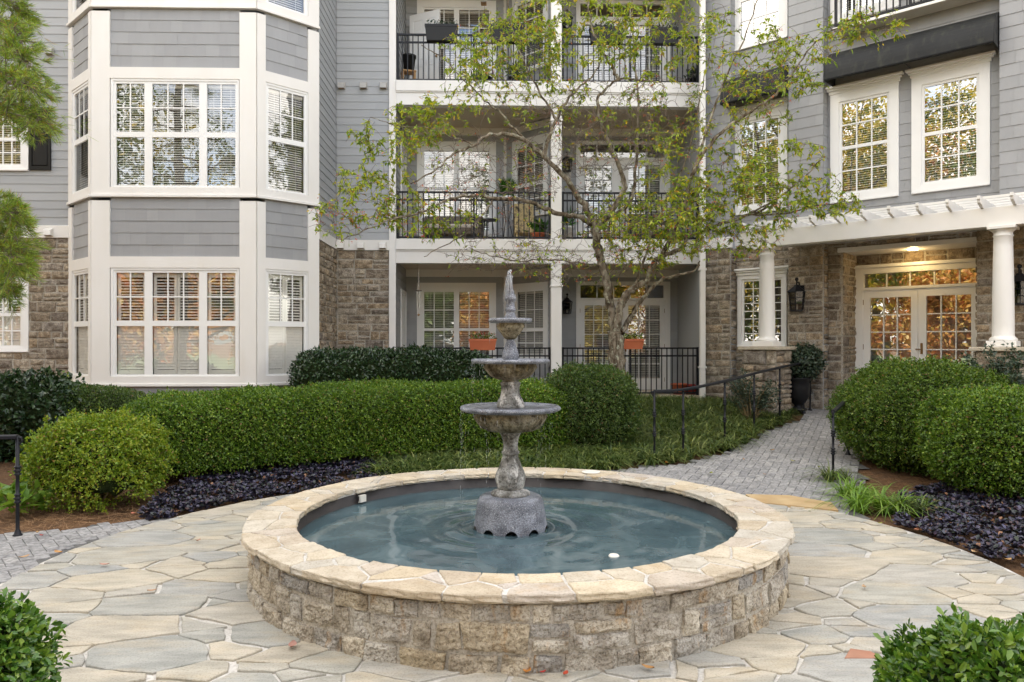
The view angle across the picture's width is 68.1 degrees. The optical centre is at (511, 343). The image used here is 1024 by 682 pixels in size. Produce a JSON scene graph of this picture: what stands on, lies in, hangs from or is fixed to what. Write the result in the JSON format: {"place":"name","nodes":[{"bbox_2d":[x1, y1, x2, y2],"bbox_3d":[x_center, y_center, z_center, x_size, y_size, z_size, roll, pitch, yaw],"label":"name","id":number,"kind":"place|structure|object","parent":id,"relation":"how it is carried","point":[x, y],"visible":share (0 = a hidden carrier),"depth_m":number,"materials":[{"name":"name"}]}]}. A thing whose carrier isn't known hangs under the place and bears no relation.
{"place":"outdoors","nodes":[
{"label":"outdoors","id":0,"kind":"place"},
{"bbox_2d":[0,494,1023,681],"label":"patio","id":1,"kind":"structure","parent":0,"point":[127,627],"depth_m":4.79,"materials":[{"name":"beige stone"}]},
{"bbox_2d":[0,587,72,681],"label":"boxwood","id":2,"kind":"object","parent":1,"relation":"on","point":[27,652],"visible":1,"depth_m":2.81,"materials":[{"name":"green plant"}]},
{"bbox_2d":[241,467,795,676],"bbox_3d":[0.038,1.498,5.806,3.992,0.464,3.975,0,0,-2],"label":"fountain basin","id":3,"kind":"object","parent":1,"relation":"on","point":[414,569],"visible":0.91,"depth_m":4.46,"materials":[{"name":"stone"}]},
{"bbox_2d":[460,270,560,536],"bbox_3d":[-0.012,0.515,5.799,0.771,2.170,0.772,0,0,-2],"label":"tiered fountain","id":4,"kind":"object","parent":3,"relation":"in","point":[510,504],"visible":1,"depth_m":5.67,"materials":[{"name":"stone"}]},
{"bbox_2d":[582,470,599,473],"bbox_3d":[0.776,1.261,7.450,0.184,0.012,0.184,0,0,-2],"label":"skimmer lid","id":5,"kind":"object","parent":3,"relation":"on","point":[590,471],"visible":1,"depth_m":7.44,"materials":[{"name":"white plastic"}]},
{"bbox_2d":[608,553,618,557],"bbox_3d":[0.675,1.421,5.020,0.072,0.057,0.072,0,0,-2],"label":"chlorine float","id":6,"kind":"object","parent":3,"relation":"on","point":[614,555],"visible":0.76,"depth_m":5.00,"materials":[{"name":"white plastic"}]},
{"bbox_2d":[746,494,837,511],"bbox_3d":[2.967,1.682,8.043,0.990,0.046,0.516,0,0,30],"label":"border stone","id":7,"kind":"object","parent":1,"relation":"on","point":[788,501],"visible":0.74,"depth_m":7.96,"materials":[{"name":"beige stone"}]},
{"bbox_2d":[870,602,1023,681],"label":"boxwood","id":8,"kind":"object","parent":1,"relation":"on","point":[957,647],"visible":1,"depth_m":2.62,"materials":[{"name":"green plant"}]},
{"bbox_2d":[0,413,1023,576],"bbox_3d":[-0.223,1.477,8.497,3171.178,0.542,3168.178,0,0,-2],"label":"ground","id":9,"kind":"structure","parent":0,"point":[884,476],"depth_m":8.05,"materials":[{"name":"brown soil"}]},
{"bbox_2d":[0,365,88,462],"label":"laurel bush","id":10,"kind":"object","parent":9,"relation":"on","point":[28,401],"visible":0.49,"depth_m":10.20,"materials":[{"name":"green plant"}]},
{"bbox_2d":[0,0,96,320],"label":"pine tree","id":11,"kind":"object","parent":9,"relation":"on","point":[22,114],"visible":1,"depth_m":8.32,"materials":[{"name":"green plant"}]},
{"bbox_2d":[0,518,171,583],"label":"walk","id":12,"kind":"structure","parent":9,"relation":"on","point":[45,544],"depth_m":6.42,"materials":[{"name":"grey stone"}]},
{"bbox_2d":[0,434,22,536],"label":"handrail","id":13,"kind":"object","parent":12,"relation":"on","point":[17,467],"visible":1,"depth_m":6.64,"materials":[{"name":"black metal"}]},
{"bbox_2d":[8,403,179,514],"bbox_3d":[-4.394,1.200,7.992,1.540,1.143,1.417,0,0,-2],"label":"boxwood bush","id":14,"kind":"object","parent":9,"relation":"on","point":[110,458],"visible":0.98,"depth_m":7.66,"materials":[{"name":"green plant"}]},
{"bbox_2d":[52,381,147,435],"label":"boxwood hedge","id":15,"kind":"object","parent":9,"relation":"on","point":[109,396],"visible":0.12,"depth_m":10.57,"materials":[{"name":"green plant"}]},
{"bbox_2d":[0,482,223,535],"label":"mulch","id":16,"kind":"object","parent":9,"relation":"on","point":[123,513],"visible":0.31,"depth_m":7.42,"materials":[{"name":"wood"}]},
{"bbox_2d":[0,477,59,516],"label":"plant","id":17,"kind":"object","parent":16,"relation":"on","point":[7,493],"visible":0.78,"depth_m":7.43,"materials":[{"name":"green plant"}]},
{"bbox_2d":[137,455,409,519],"bbox_3d":[-2.822,1.592,9.063,1.763,0.208,3.674,0,0,43],"label":"groundcover","id":18,"kind":"object","parent":9,"relation":"on","point":[192,495],"visible":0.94,"depth_m":8.79,"materials":[{"name":"purple plant"}]},
{"bbox_2d":[114,375,572,480],"bbox_3d":[-2.109,1.066,10.686,6.365,1.227,2.149,0,0,-20],"label":"boxwood hedge","id":19,"kind":"object","parent":9,"relation":"on","point":[238,427],"visible":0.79,"depth_m":9.89,"materials":[{"name":"green plant"}]},
{"bbox_2d":[286,341,492,387],"bbox_3d":[-2.095,0.612,13.474,3.792,1.330,1.397,0,0,-2],"label":"laurel hedge","id":20,"kind":"object","parent":9,"relation":"on","point":[411,362],"visible":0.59,"depth_m":13.13,"materials":[{"name":"green plant"}]},
{"bbox_2d":[349,442,635,478],"bbox_3d":[-0.139,1.526,10.066,3.958,0.315,2.007,0,0,-2],"label":"groundcover","id":21,"kind":"object","parent":9,"relation":"on","point":[569,456],"visible":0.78,"depth_m":9.91,"materials":[{"name":"green plant"}]},
{"bbox_2d":[0,0,1023,409],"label":"apartment building","id":22,"kind":"structure","parent":9,"relation":"on","point":[192,250],"depth_m":14.25,"materials":[{"name":"grey"}]},
{"bbox_2d":[0,108,28,170],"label":"window","id":23,"kind":"structure","parent":22,"relation":"in","point":[12,157],"depth_m":14.26,"materials":[{"name":"white glass"}]},
{"bbox_2d":[0,277,28,351],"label":"window","id":24,"kind":"structure","parent":22,"relation":"in","point":[14,333],"depth_m":14.25,"materials":[{"name":"white glass"}]},
{"bbox_2d":[42,228,53,235],"bbox_3d":[-8.691,-2.095,14.175,0.165,0.150,0.100,0,0,-2],"label":"wall vent","id":25,"kind":"object","parent":22,"relation":"attached to","point":[48,231],"depth_m":14.15,"materials":[{"name":"white plastic"}]},
{"bbox_2d":[72,268,87,375],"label":"window","id":26,"kind":"structure","parent":22,"relation":"in","point":[79,277],"depth_m":14.08,"materials":[{"name":"white glass"}]},
{"bbox_2d":[72,81,94,197],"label":"window","id":27,"kind":"structure","parent":22,"relation":"in","point":[80,94],"depth_m":14.17,"materials":[{"name":"white glass"}]},
{"bbox_2d":[72,0,107,12],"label":"window","id":28,"kind":"structure","parent":22,"relation":"in","point":[76,4],"depth_m":14.13,"materials":[{"name":"white glass"}]},
{"bbox_2d":[111,268,238,375],"bbox_3d":[-6.009,-0.377,13.673,2.257,1.948,0.368,0,0,-2],"label":"window","id":29,"kind":"structure","parent":22,"relation":"in","point":[165,321],"depth_m":13.56,"materials":[{"name":"white glass"}]},
{"bbox_2d":[111,78,238,186],"bbox_3d":[-6.009,-3.743,13.673,2.257,1.948,0.368,0,0,-2],"label":"window","id":30,"kind":"structure","parent":22,"relation":"in","point":[165,132],"depth_m":13.59,"materials":[{"name":"white glass"}]},
{"bbox_2d":[266,269,307,375],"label":"window","id":31,"kind":"structure","parent":22,"relation":"in","point":[286,290],"depth_m":14.03,"materials":[{"name":"white glass"}]},
{"bbox_2d":[266,82,307,194],"bbox_3d":[-4.267,-3.743,14.071,0.837,1.948,0.368,0,0,-44],"label":"window","id":32,"kind":"structure","parent":22,"relation":"in","point":[286,108],"depth_m":14.16,"materials":[{"name":"clear glass"}]},
{"bbox_2d":[266,0,307,15],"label":"window","id":33,"kind":"structure","parent":22,"relation":"in","point":[299,6],"depth_m":14.22,"materials":[{"name":"clear glass"}]},
{"bbox_2d":[336,242,344,248],"bbox_3d":[-3.631,-2.082,16.009,0.165,0.150,0.100,0,0,-2],"label":"wall vent","id":34,"kind":"object","parent":22,"relation":"attached to","point":[341,245],"depth_m":15.97,"materials":[{"name":"white plastic"}]},
{"bbox_2d":[337,82,345,88],"bbox_3d":[-3.618,-5.480,16.049,0.165,0.150,0.100,0,0,-2],"label":"wall vent","id":35,"kind":"object","parent":22,"relation":"attached to","point":[341,85],"depth_m":16.01,"materials":[{"name":"white plastic"}]},
{"bbox_2d":[357,242,364,248],"bbox_3d":[-3.203,-2.084,16.020,0.165,0.150,0.100,0,0,-2],"label":"wall vent","id":36,"kind":"object","parent":22,"relation":"attached to","point":[360,245],"depth_m":15.98,"materials":[{"name":"white plastic"}]},
{"bbox_2d":[360,82,367,88],"bbox_3d":[-3.155,-5.484,16.061,0.165,0.150,0.100,0,0,-2],"label":"wall vent","id":37,"kind":"object","parent":22,"relation":"attached to","point":[363,85],"depth_m":16.02,"materials":[{"name":"white plastic"}]},
{"bbox_2d":[379,82,386,88],"bbox_3d":[-2.737,-5.488,16.072,0.165,0.150,0.100,0,0,-2],"label":"wall vent","id":38,"kind":"object","parent":22,"relation":"attached to","point":[382,85],"depth_m":16.03,"materials":[{"name":"white plastic"}]},
{"bbox_2d":[379,242,386,248],"bbox_3d":[-2.741,-2.085,16.032,0.165,0.150,0.100,0,0,-2],"label":"wall vent","id":39,"kind":"object","parent":22,"relation":"attached to","point":[382,245],"depth_m":16.00,"materials":[{"name":"white plastic"}]},
{"bbox_2d":[400,289,406,350],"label":"storage door","id":40,"kind":"structure","parent":22,"relation":"in","point":[403,294],"depth_m":17.33,"materials":[{"name":"white wood"}]},
{"bbox_2d":[400,143,406,238],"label":"storage door","id":41,"kind":"structure","parent":22,"relation":"in","point":[403,187],"depth_m":17.33,"materials":[{"name":"white metal"}]},
{"bbox_2d":[401,69,415,78],"bbox_3d":[-2.254,-5.761,16.497,0.320,0.335,0.260,0,0,-13],"label":"wooden stool","id":42,"kind":"object","parent":22,"relation":"on","point":[409,72],"visible":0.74,"depth_m":16.41,"materials":[{"name":"brown wood"}]},
{"bbox_2d":[403,53,415,69],"bbox_3d":[-2.242,-6.099,16.497,0.318,0.340,0.318,0,0,-2],"label":"plant pot","id":43,"kind":"object","parent":42,"relation":"on","point":[409,60],"visible":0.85,"depth_m":16.39,"materials":[{"name":"black plastic"}]},
{"bbox_2d":[416,265,421,315],"bbox_3d":[-2.028,-1.158,16.453,0.130,1.118,0.130,0,0,-2],"label":"wind chime","id":44,"kind":"object","parent":22,"relation":"hanging from","point":[417,294],"visible":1,"depth_m":16.44,"materials":[{"name":"metal"}]},
{"bbox_2d":[410,9,439,78],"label":"open door","id":45,"kind":"structure","parent":22,"relation":"attached to","point":[417,23],"depth_m":17.54,"materials":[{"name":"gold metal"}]},
{"bbox_2d":[410,9,439,78],"bbox_3d":[-2.022,-6.643,17.561,0.820,2.060,0.040,0,0,27],"label":"door leaf","id":46,"kind":"structure","parent":45,"relation":"in","point":[417,22],"depth_m":17.54,"materials":[{"name":"white wood"}]},
{"bbox_2d":[425,18,457,41],"bbox_3d":[-1.494,-6.686,16.148,0.717,0.478,0.228,0,0,-2],"label":"flower box","id":47,"kind":"object","parent":22,"relation":"attached to","point":[437,32],"visible":0.99,"depth_m":16.06,"materials":[{"name":"black plastic"}]},
{"bbox_2d":[422,216,482,238],"bbox_3d":[-1.336,-2.587,17.214,1.344,0.720,0.686,0,0,-2],"label":"patio sofa","id":48,"kind":"object","parent":22,"relation":"on","point":[468,233],"visible":0.53,"depth_m":16.93,"materials":[{"name":"wicker"}]},
{"bbox_2d":[417,283,495,357],"bbox_3d":[-1.326,-0.299,18.218,1.881,2.303,0.407,0,0,-2],"label":"window","id":49,"kind":"structure","parent":22,"relation":"in","point":[449,313],"depth_m":18.14,"materials":[{"name":"clear glass"}]},
{"bbox_2d":[417,141,495,236],"bbox_3d":[-1.326,-3.665,18.218,1.881,2.303,0.407,0,0,-2],"label":"window","id":50,"kind":"structure","parent":22,"relation":"in","point":[447,178],"depth_m":18.13,"materials":[{"name":"clear glass"}]},
{"bbox_2d":[417,0,495,78],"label":"window","id":51,"kind":"structure","parent":22,"relation":"in","point":[467,13],"depth_m":18.08,"materials":[{"name":"clear glass"}]},
{"bbox_2d":[469,332,496,349],"bbox_3d":[-0.620,-0.065,16.142,0.623,0.405,0.232,0,0,-2],"label":"flower box","id":52,"kind":"object","parent":22,"relation":"attached to","point":[478,343],"visible":0.98,"depth_m":16.05,"materials":[{"name":"ceramic"}]},
{"bbox_2d":[480,218,495,238],"bbox_3d":[-0.532,-2.489,16.792,0.400,0.527,0.400,0,0,-2],"label":"side table","id":53,"kind":"object","parent":22,"relation":"on","point":[489,220],"visible":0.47,"depth_m":16.77,"materials":[{"name":"black metal"}]},
{"bbox_2d":[492,176,519,236],"bbox_3d":[-0.125,-2.964,16.705,0.838,1.477,0.823,0,0,-2],"label":"plant stand","id":54,"kind":"object","parent":22,"relation":"on","point":[502,188],"visible":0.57,"depth_m":16.60,"materials":[{"name":"black metal"}]},
{"bbox_2d":[490,19,525,42],"bbox_3d":[-0.103,-6.693,16.180,0.794,0.507,0.225,0,0,-2],"label":"flower box","id":55,"kind":"object","parent":22,"relation":"attached to","point":[496,34],"visible":0.37,"depth_m":16.09,"materials":[{"name":"black plastic"}]},
{"bbox_2d":[503,59,526,79],"bbox_3d":[0.047,-5.923,16.677,0.479,0.659,0.523,0,0,32],"label":"plant pot","id":56,"kind":"object","parent":22,"relation":"on","point":[516,73],"visible":0.34,"depth_m":16.61,"materials":[{"name":"green plastic"}]},
{"bbox_2d":[514,204,533,236],"bbox_3d":[0.276,-2.717,17.057,0.449,0.980,0.688,0,0,-2],"label":"patio chair","id":57,"kind":"object","parent":22,"relation":"on","point":[521,218],"visible":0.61,"depth_m":17.25,"materials":[{"name":"wicker"}]},
{"bbox_2d":[512,133,548,219],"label":"window","id":58,"kind":"structure","parent":22,"relation":"in","point":[540,140],"depth_m":17.75,"materials":[{"name":"clear glass"}]},
{"bbox_2d":[512,0,548,72],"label":"window","id":59,"kind":"structure","parent":22,"relation":"in","point":[517,5],"depth_m":17.79,"materials":[{"name":"clear glass"}]},
{"bbox_2d":[513,281,548,358],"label":"window","id":60,"kind":"structure","parent":22,"relation":"in","point":[532,299],"depth_m":17.63,"materials":[{"name":"clear glass"}]},
{"bbox_2d":[525,217,547,236],"bbox_3d":[0.569,-2.507,16.799,0.599,0.559,0.612,0,0,37],"label":"plant pot","id":61,"kind":"object","parent":22,"relation":"on","point":[542,231],"visible":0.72,"depth_m":16.66,"materials":[{"name":"ceramic"}]},
{"bbox_2d":[562,293,571,313],"bbox_3d":[1.308,-0.947,17.958,0.285,0.494,0.304,0,0,-2],"label":"wall lantern","id":62,"kind":"object","parent":22,"relation":"attached to","point":[566,301],"depth_m":17.93,"materials":[{"name":"black metal"}]},
{"bbox_2d":[562,151,572,172],"bbox_3d":[1.308,-4.313,17.958,0.285,0.494,0.304,0,0,-2],"label":"wall lantern","id":63,"kind":"object","parent":22,"relation":"attached to","point":[567,165],"depth_m":17.91,"materials":[{"name":"black metal"}]},
{"bbox_2d":[562,9,572,29],"bbox_3d":[1.308,-7.679,17.958,0.285,0.494,0.304,0,0,-2],"label":"wall lantern","id":64,"kind":"object","parent":22,"relation":"attached to","point":[565,24],"depth_m":17.93,"materials":[{"name":"black metal"}]},
{"bbox_2d":[564,206,584,236],"bbox_3d":[1.193,-2.609,16.571,0.792,0.765,0.764,0,0,43],"label":"plant pot","id":65,"kind":"object","parent":22,"relation":"on","point":[569,226],"visible":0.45,"depth_m":16.50,"materials":[{"name":"grey ceramic"}]},
{"bbox_2d":[580,300,622,364],"bbox_3d":[2.137,0.029,18.198,1.043,2.141,0.128,0,0,-2],"label":"door","id":66,"kind":"structure","parent":22,"relation":"in","point":[596,304],"depth_m":18.21,"materials":[{"name":"white glass"}]},
{"bbox_2d":[580,160,622,236],"bbox_3d":[2.137,-3.307,18.198,1.043,2.200,0.128,0,0,-2],"label":"door","id":67,"kind":"structure","parent":22,"relation":"in","point":[616,178],"depth_m":18.15,"materials":[{"name":"white glass"}]},
{"bbox_2d":[580,19,622,80],"bbox_3d":[2.137,-6.673,18.198,1.043,2.200,0.128,0,0,-2],"label":"door","id":68,"kind":"structure","parent":22,"relation":"in","point":[583,33],"depth_m":18.15,"materials":[{"name":"white glass"}]},
{"bbox_2d":[589,20,622,43],"bbox_3d":[2.019,-6.683,16.236,0.723,0.487,0.242,0,0,-2],"label":"flower box","id":69,"kind":"object","parent":22,"relation":"attached to","point":[592,37],"visible":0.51,"depth_m":16.15,"materials":[{"name":"black plastic"}]},
{"bbox_2d":[623,332,643,348],"bbox_3d":[2.587,-0.072,16.227,0.470,0.378,0.246,0,0,-2],"label":"flower box","id":70,"kind":"object","parent":22,"relation":"attached to","point":[633,343],"visible":0.91,"depth_m":16.14,"materials":[{"name":"ceramic"}]},
{"bbox_2d":[622,20,664,80],"bbox_3d":[3.152,-6.673,18.201,1.040,2.200,0.175,0,0,-2],"label":"door","id":71,"kind":"structure","parent":22,"relation":"in","point":[640,24],"depth_m":18.18,"materials":[{"name":"white glass"}]},
{"bbox_2d":[623,300,664,389],"bbox_3d":[3.168,0.029,18.229,1.007,2.141,0.127,0,0,-1],"label":"door","id":72,"kind":"structure","parent":22,"relation":"in","point":[646,304],"depth_m":18.18,"materials":[{"name":"white glass"}]},
{"bbox_2d":[623,160,664,239],"bbox_3d":[3.168,-3.307,18.229,1.007,2.200,0.127,0,0,-1],"label":"door","id":73,"kind":"structure","parent":22,"relation":"in","point":[625,162],"depth_m":18.18,"materials":[{"name":"white glass"}]},
{"bbox_2d":[627,214,669,236],"bbox_3d":[3.121,-2.627,17.381,0.847,0.800,0.686,0,0,-2],"label":"patio chair","id":74,"kind":"object","parent":22,"relation":"on","point":[658,227],"visible":0.32,"depth_m":17.14,"materials":[{"name":"wicker"}]},
{"bbox_2d":[650,21,678,44],"bbox_3d":[3.266,-6.673,16.267,0.576,0.485,0.230,0,0,-2],"label":"flower box","id":75,"kind":"object","parent":22,"relation":"attached to","point":[661,38],"visible":0.63,"depth_m":16.19,"materials":[{"name":"black plastic"}]},
{"bbox_2d":[671,383,686,394],"bbox_3d":[3.659,0.990,16.602,0.360,0.240,0.360,0,0,-2],"label":"plant pot","id":76,"kind":"object","parent":22,"relation":"on","point":[679,385],"visible":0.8,"depth_m":16.48,"materials":[{"name":"ceramic"}]},
{"bbox_2d":[683,67,695,80],"bbox_3d":[3.938,-5.817,16.555,0.406,0.448,0.409,0,0,42],"label":"plant pot","id":77,"kind":"object","parent":22,"relation":"on","point":[689,75],"visible":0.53,"depth_m":16.56,"materials":[{"name":"black plastic"}]},
{"bbox_2d":[698,0,706,397],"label":"downspout","id":78,"kind":"object","parent":22,"relation":"attached to","point":[702,366],"visible":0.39,"depth_m":15.44,"materials":[{"name":"white paint"}]},
{"bbox_2d":[720,65,788,107],"bbox_3d":[4.823,-5.101,14.983,1.256,0.632,0.566,0,0,42],"label":"window awning","id":79,"kind":"object","parent":22,"relation":"attached to","point":[731,99],"depth_m":14.77,"materials":[{"name":"black fabric"}]},
{"bbox_2d":[734,265,787,346],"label":"window","id":80,"kind":"structure","parent":22,"relation":"in","point":[747,278],"depth_m":15.40,"materials":[{"name":"clear glass"}]},
{"bbox_2d":[734,96,788,215],"bbox_3d":[5.050,-3.718,15.308,1.345,2.183,0.475,0,0,42],"label":"window","id":81,"kind":"structure","parent":22,"relation":"in","point":[768,135],"depth_m":15.30,"materials":[{"name":"clear glass"}]},
{"bbox_2d":[735,0,787,51],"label":"window","id":82,"kind":"structure","parent":22,"relation":"in","point":[764,8],"depth_m":15.43,"materials":[{"name":"clear glass"}]},
{"bbox_2d":[787,277,805,311],"bbox_3d":[5.365,-0.926,14.282,0.384,0.650,0.364,0,0,-2],"label":"wall lantern","id":83,"kind":"object","parent":22,"relation":"attached to","point":[798,289],"depth_m":14.24,"materials":[{"name":"black metal"}]},
{"bbox_2d":[825,71,903,203],"bbox_3d":[6.530,-3.718,13.966,1.357,2.183,0.475,0,0,42],"label":"window","id":84,"kind":"structure","parent":22,"relation":"in","point":[864,114],"depth_m":13.99,"materials":[{"name":"clear glass"}]},
{"bbox_2d":[830,0,898,24],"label":"window","id":85,"kind":"structure","parent":22,"relation":"in","point":[850,2],"depth_m":14.06,"materials":[{"name":"white glass"}]},
{"bbox_2d":[863,288,917,367],"bbox_3d":[7.105,0.042,14.236,0.960,2.117,0.053,0,0,42],"label":"entrance door","id":86,"kind":"structure","parent":22,"relation":"in","point":[913,293],"depth_m":14.23,"materials":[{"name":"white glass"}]},
{"bbox_2d":[824,12,999,86],"bbox_3d":[6.864,-5.101,13.132,2.659,0.632,0.566,0,0,42],"label":"window awning","id":87,"kind":"object","parent":22,"relation":"attached to","point":[960,35],"depth_m":12.84,"materials":[{"name":"black fabric"}]},
{"bbox_2d":[915,286,976,360],"bbox_3d":[7.789,0.042,13.584,0.984,2.117,0.100,0,0,42],"label":"entrance door","id":88,"kind":"structure","parent":22,"relation":"in","point":[922,349],"depth_m":13.65,"materials":[{"name":"white glass"}]},
{"bbox_2d":[905,50,995,193],"bbox_3d":[7.563,-3.718,13.030,1.356,2.183,0.475,0,0,42],"label":"window","id":89,"kind":"structure","parent":22,"relation":"in","point":[950,99],"depth_m":13.05,"materials":[{"name":"white glass"}]},
{"bbox_2d":[1014,264,1023,305],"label":"wall lantern","id":90,"kind":"object","parent":22,"relation":"attached to","point":[1019,280],"depth_m":11.88,"materials":[{"name":"black metal"}]},
{"bbox_2d":[542,358,645,447],"bbox_3d":[1.123,0.938,11.307,1.675,1.432,1.489,0,0,-2],"label":"boxwood bush","id":91,"kind":"object","parent":9,"relation":"on","point":[604,405],"visible":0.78,"depth_m":10.77,"materials":[{"name":"green plant"}]},
{"bbox_2d":[307,0,909,371],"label":"crabapple tree","id":92,"kind":"object","parent":9,"relation":"on","point":[616,340],"visible":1,"depth_m":12.37,"materials":[{"name":"green plant"}]},
{"bbox_2d":[586,392,810,468],"bbox_3d":[2.627,1.313,12.815,4.781,0.640,6.718,0,0,15],"label":"groundcover","id":93,"kind":"object","parent":9,"relation":"on","point":[705,429],"visible":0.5,"depth_m":11.89,"materials":[{"name":"green plant"}]},
{"bbox_2d":[604,406,870,518],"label":"walk","id":94,"kind":"structure","parent":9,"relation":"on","point":[734,471],"depth_m":9.94,"materials":[{"name":"grey stone"}]},
{"bbox_2d":[651,362,811,456],"bbox_3d":[3.822,0.934,12.126,0.291,1.283,5.320,0,0,44],"label":"handrail","id":95,"kind":"object","parent":94,"relation":"on","point":[654,414],"visible":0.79,"depth_m":11.28,"materials":[{"name":"black metal"}]},
{"bbox_2d":[789,341,827,410],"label":"potted plant","id":96,"kind":"object","parent":94,"relation":"on","point":[800,384],"visible":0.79,"depth_m":13.74,"materials":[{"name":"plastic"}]},
{"bbox_2d":[830,401,850,472],"bbox_3d":[5.022,1.088,11.234,0.135,1.130,4.085,0,0,29],"label":"handrail","id":97,"kind":"object","parent":94,"relation":"on","point":[841,404],"visible":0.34,"depth_m":9.49,"materials":[{"name":"black metal"}]},
{"bbox_2d":[723,368,781,419],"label":"euonymus shrub","id":98,"kind":"object","parent":9,"relation":"on","point":[761,400],"visible":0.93,"depth_m":12.86,"materials":[{"name":"green plant"}]},
{"bbox_2d":[790,459,880,487],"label":"grass clump","id":99,"kind":"object","parent":9,"relation":"on","point":[828,476],"visible":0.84,"depth_m":9.20,"materials":[{"name":"green plant"}]},
{"bbox_2d":[808,471,895,503],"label":"grass clump","id":100,"kind":"object","parent":9,"relation":"on","point":[846,488],"visible":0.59,"depth_m":8.31,"materials":[{"name":"green plant"}]},
{"bbox_2d":[808,482,929,521],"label":"grass clump","id":101,"kind":"object","parent":9,"relation":"on","point":[857,502],"visible":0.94,"depth_m":7.64,"materials":[{"name":"green plant"}]},
{"bbox_2d":[738,192,1023,415],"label":"pergola","id":102,"kind":"object","parent":9,"relation":"on","point":[1000,217],"visible":0.54,"depth_m":12.36,"materials":[{"name":"white paint"}]},
{"bbox_2d":[866,484,959,521],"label":"grass clump","id":103,"kind":"object","parent":9,"relation":"on","point":[918,506],"visible":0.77,"depth_m":7.52,"materials":[{"name":"green plant"}]},
{"bbox_2d":[824,354,1021,478],"bbox_3d":[5.537,0.946,10.165,2.484,1.626,2.231,0,0,-2],"label":"boxwood bush","id":104,"kind":"object","parent":9,"relation":"on","point":[873,416],"visible":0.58,"depth_m":9.70,"materials":[{"name":"green plant"}]},
{"bbox_2d":[891,479,1023,567],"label":"groundcover","id":105,"kind":"object","parent":9,"relation":"on","point":[963,505],"visible":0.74,"depth_m":7.04,"materials":[{"name":"purple plant"}]},
{"bbox_2d":[910,381,1023,498],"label":"boxwood bush","id":106,"kind":"object","parent":9,"relation":"on","point":[982,448],"visible":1,"depth_m":8.09,"materials":[{"name":"green plant"}]},
{"bbox_2d":[948,340,1023,387],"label":"euonymus shrub","id":107,"kind":"object","parent":9,"relation":"on","point":[1015,377],"visible":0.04,"depth_m":10.22,"materials":[{"name":"green plant"}]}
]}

